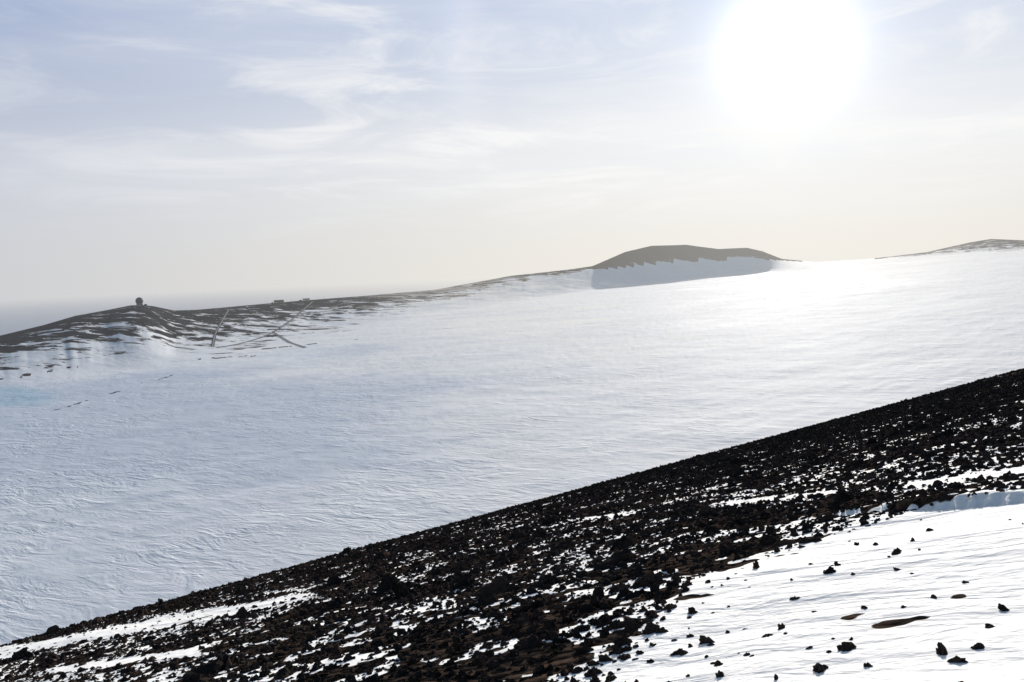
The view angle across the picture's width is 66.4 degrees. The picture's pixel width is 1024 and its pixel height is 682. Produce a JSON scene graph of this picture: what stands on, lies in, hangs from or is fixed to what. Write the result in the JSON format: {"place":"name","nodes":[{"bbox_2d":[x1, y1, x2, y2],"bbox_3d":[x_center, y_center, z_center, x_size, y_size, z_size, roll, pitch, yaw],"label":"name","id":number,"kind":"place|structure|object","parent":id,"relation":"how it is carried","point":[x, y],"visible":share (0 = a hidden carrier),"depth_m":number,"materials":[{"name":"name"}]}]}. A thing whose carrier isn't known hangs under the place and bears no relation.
{"place":"outdoors","nodes":[
{"label":"outdoors","id":0,"kind":"place"},
{"bbox_2d":[211,301,313,347],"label":"road","id":1,"kind":"structure","parent":0,"point":[218,327],"depth_m":1176.15,"materials":[{"name":"white snow"}]},
{"bbox_2d":[0,239,1023,681],"bbox_3d":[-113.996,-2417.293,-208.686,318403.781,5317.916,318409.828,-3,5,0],"label":"snowy terrain","id":2,"kind":"structure","parent":0,"point":[156,449],"depth_m":424.74,"materials":[{"name":"white snow"}]},
{"bbox_2d":[135,297,146,305],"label":"radome","id":3,"kind":"object","parent":2,"relation":"on","point":[138,300],"visible":0.98,"depth_m":1260.22,"materials":[{"name":"grey concrete"}]},
{"bbox_2d":[0,368,1023,681],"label":"scoria stones","id":4,"kind":"object","parent":2,"relation":"on","point":[930,404],"visible":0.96,"depth_m":14.71,"materials":[{"name":"black stone"}]},
{"bbox_2d":[0,0,1023,297],"label":"sky","id":5,"kind":"structure","parent":0,"point":[146,145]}
]}

